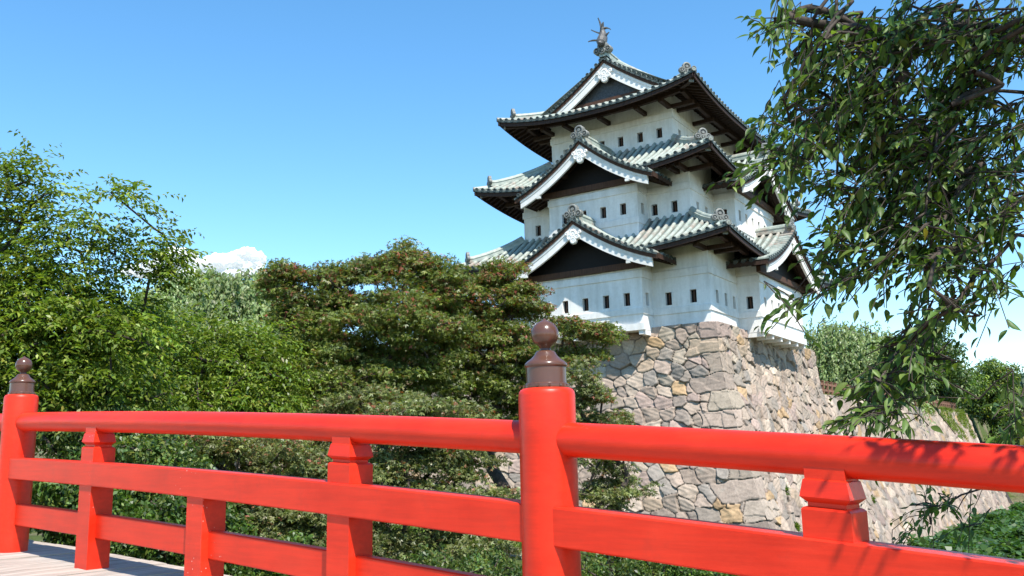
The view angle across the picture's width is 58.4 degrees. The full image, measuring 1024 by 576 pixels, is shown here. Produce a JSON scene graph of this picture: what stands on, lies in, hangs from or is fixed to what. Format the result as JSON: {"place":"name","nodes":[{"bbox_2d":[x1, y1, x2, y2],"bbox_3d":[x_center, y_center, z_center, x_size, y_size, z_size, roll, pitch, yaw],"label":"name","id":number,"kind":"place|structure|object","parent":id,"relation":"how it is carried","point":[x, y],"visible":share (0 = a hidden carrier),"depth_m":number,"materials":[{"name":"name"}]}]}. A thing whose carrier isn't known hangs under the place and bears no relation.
{"place":"outdoors","nodes":[
{"label":"outdoors","id":0,"kind":"place"},
{"bbox_2d":[118,246,266,279],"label":"cloud","id":1,"kind":"structure","parent":0,"point":[245,258],"depth_m":2579.30,"materials":[{"name":"white"}]},
{"bbox_2d":[0,0,1023,386],"label":"sky","id":2,"kind":"structure","parent":0,"point":[308,132],"materials":[{"name":"blue"}]},
{"bbox_2d":[29,415,1023,574],"bbox_3d":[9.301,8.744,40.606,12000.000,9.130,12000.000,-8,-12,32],"label":"ground","id":3,"kind":"structure","parent":0,"point":[980,430],"depth_m":87.38,"materials":[{"name":"green plant"}]},
{"bbox_2d":[29,450,138,546],"bbox_3d":[-5.558,3.213,11.337,1.537,2.382,1.454,-8,-12,32],"label":"shrub","id":4,"kind":"object","parent":3,"relation":"on","point":[59,495],"visible":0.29,"depth_m":11.13,"materials":[{"name":"green plant"}]},
{"bbox_2d":[35,395,154,462],"bbox_3d":[-6.497,3.349,13.789,2.196,3.467,1.765,-8,-12,32],"label":"shrub","id":5,"kind":"object","parent":3,"relation":"on","point":[62,441],"visible":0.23,"depth_m":13.76,"materials":[{"name":"green plant"}]},
{"bbox_2d":[0,129,220,456],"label":"cherry tree","id":6,"kind":"object","parent":3,"relation":"on","point":[68,334],"visible":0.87,"depth_m":14.66,"materials":[{"name":"green plant"}]},
{"bbox_2d":[112,433,218,558],"bbox_3d":[-5.070,3.476,12.866,1.802,3.026,1.520,1,-11,-10],"label":"shrub","id":7,"kind":"object","parent":3,"relation":"on","point":[167,451],"visible":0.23,"depth_m":12.81,"materials":[{"name":"green plant"}]},
{"bbox_2d":[110,493,262,572],"bbox_3d":[-4.237,4.046,11.334,2.105,3.067,1.626,-3,-11,10],"label":"shrub","id":8,"kind":"object","parent":3,"relation":"on","point":[171,509],"visible":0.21,"depth_m":11.25,"materials":[{"name":"green plant"}]},
{"bbox_2d":[47,286,337,562],"bbox_3d":[-7.465,3.655,21.161,7.321,7.596,5.128,-2,-11,5],"label":"cherry tree","id":9,"kind":"object","parent":3,"relation":"on","point":[223,391],"visible":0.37,"depth_m":21.26,"materials":[{"name":"green plant"}]},
{"bbox_2d":[0,328,407,468],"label":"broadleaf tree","id":10,"kind":"object","parent":3,"relation":"on","point":[226,465],"visible":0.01,"depth_m":36.96,"materials":[{"name":"green plant"}]},
{"bbox_2d":[127,266,300,354],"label":"weeping cherry tree","id":11,"kind":"object","parent":3,"relation":"on","point":[237,290],"visible":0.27,"depth_m":57.42,"materials":[{"name":"green plant"}]},
{"bbox_2d":[133,433,391,575],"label":"maple tree","id":12,"kind":"object","parent":3,"relation":"on","point":[251,455],"visible":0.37,"depth_m":16.88,"materials":[{"name":"green plant"}]},
{"bbox_2d":[224,530,372,575],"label":"shrub","id":13,"kind":"object","parent":3,"relation":"on","point":[251,571],"visible":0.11,"depth_m":13.32,"materials":[{"name":"green plant"}]},
{"bbox_2d":[62,524,662,575],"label":"ground cover","id":14,"kind":"object","parent":3,"relation":"on","point":[417,528],"visible":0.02,"depth_m":31.54,"materials":[{"name":"green plant"}]},
{"bbox_2d":[251,235,485,548],"bbox_3d":[-3.599,3.126,23.512,6.213,9.403,4.203,2,-11,-15],"label":"pine tree","id":15,"kind":"object","parent":3,"relation":"on","point":[417,324],"visible":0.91,"depth_m":23.58,"materials":[{"name":"green plant"}]},
{"bbox_2d":[262,379,521,569],"bbox_3d":[-2.640,4.340,18.572,6.200,5.145,3.031,-3,-11,9],"label":"maple tree","id":16,"kind":"object","parent":3,"relation":"on","point":[455,466],"visible":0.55,"depth_m":18.54,"materials":[{"name":"green plant"}]},
{"bbox_2d":[388,544,521,575],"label":"shrub","id":17,"kind":"object","parent":3,"relation":"on","point":[478,564],"visible":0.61,"depth_m":15.04,"materials":[{"name":"green plant"}]},
{"bbox_2d":[0,318,1023,575],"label":"wooden bridge","id":18,"kind":"structure","parent":3,"relation":"on","point":[550,524],"depth_m":4.39,"materials":[{"name":"red wood"}]},
{"bbox_2d":[429,255,629,566],"bbox_3d":[0.360,3.483,25.317,6.119,8.992,3.108,-2,-11,2],"label":"maple tree","id":19,"kind":"object","parent":3,"relation":"on","point":[511,343],"visible":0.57,"depth_m":25.39,"materials":[{"name":"green plant"}]},
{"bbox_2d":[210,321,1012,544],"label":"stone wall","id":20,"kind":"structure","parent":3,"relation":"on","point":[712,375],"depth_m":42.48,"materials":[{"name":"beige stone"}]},
{"bbox_2d":[456,18,832,349],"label":"castle keep","id":21,"kind":"structure","parent":20,"relation":"on","point":[623,217],"depth_m":45.72,"materials":[{"name":"white paint"}]},
{"bbox_2d":[785,484,790,495],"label":"wall tuft","id":22,"kind":"object","parent":20,"relation":"attached to","point":[787,489],"visible":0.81,"depth_m":40.23,"materials":[{"name":"green plant"}]},
{"bbox_2d":[794,521,800,531],"bbox_3d":[12.113,10.232,39.041,0.580,0.690,0.638,-1,-11,-4],"label":"wall tuft","id":23,"kind":"object","parent":20,"relation":"attached to","point":[797,526],"visible":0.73,"depth_m":38.97,"materials":[{"name":"green plant"}]},
{"bbox_2d":[821,380,955,410],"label":"wooden fence","id":24,"kind":"object","parent":20,"relation":"on","point":[943,403],"visible":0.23,"depth_m":59.93,"materials":[{"name":"brown wood"}]},
{"bbox_2d":[921,404,975,439],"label":"grass","id":25,"kind":"structure","parent":20,"relation":"on","point":[963,418],"depth_m":82.33,"materials":[{"name":"green plant"}]},
{"bbox_2d":[566,355,664,575],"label":"maple tree","id":26,"kind":"object","parent":3,"relation":"on","point":[620,489],"visible":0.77,"depth_m":21.76,"materials":[{"name":"green plant"}]},
{"bbox_2d":[581,551,698,575],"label":"shrub","id":27,"kind":"object","parent":3,"relation":"on","point":[634,567],"visible":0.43,"depth_m":16.61,"materials":[{"name":"green plant"}]},
{"bbox_2d":[662,564,738,575],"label":"shrub","id":28,"kind":"object","parent":3,"relation":"on","point":[674,570],"visible":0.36,"depth_m":15.81,"materials":[{"name":"green plant"}]},
{"bbox_2d":[706,0,1023,552],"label":"cherry tree","id":29,"kind":"object","parent":3,"relation":"on","point":[937,148],"visible":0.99,"depth_m":4.53,"materials":[{"name":"green plant"}]},
{"bbox_2d":[804,312,938,432],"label":"weeping cherry tree","id":30,"kind":"object","parent":3,"relation":"on","point":[844,348],"visible":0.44,"depth_m":70.40,"materials":[{"name":"green plant"}]},
{"bbox_2d":[893,324,981,408],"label":"broadleaf tree","id":31,"kind":"object","parent":3,"relation":"on","point":[957,376],"visible":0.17,"depth_m":87.88,"materials":[{"name":"green plant"}]},
{"bbox_2d":[906,501,1023,559],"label":"moat plants","id":32,"kind":"object","parent":3,"relation":"on","point":[999,532],"visible":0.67,"depth_m":51.09,"materials":[{"name":"green plant"}]},
{"bbox_2d":[924,366,1023,417],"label":"wood","id":33,"kind":"object","parent":3,"relation":"on","point":[1022,382],"visible":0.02,"depth_m":220.42,"materials":[{"name":"green plant"}]},
{"bbox_2d":[950,356,1023,437],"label":"broadleaf tree","id":34,"kind":"object","parent":3,"relation":"on","point":[994,367],"visible":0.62,"depth_m":95.26,"materials":[{"name":"green plant"}]},
{"bbox_2d":[981,387,1023,444],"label":"broadleaf tree","id":35,"kind":"object","parent":3,"relation":"on","point":[1017,441],"visible":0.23,"depth_m":92.02,"materials":[{"name":"green plant"}]}
]}

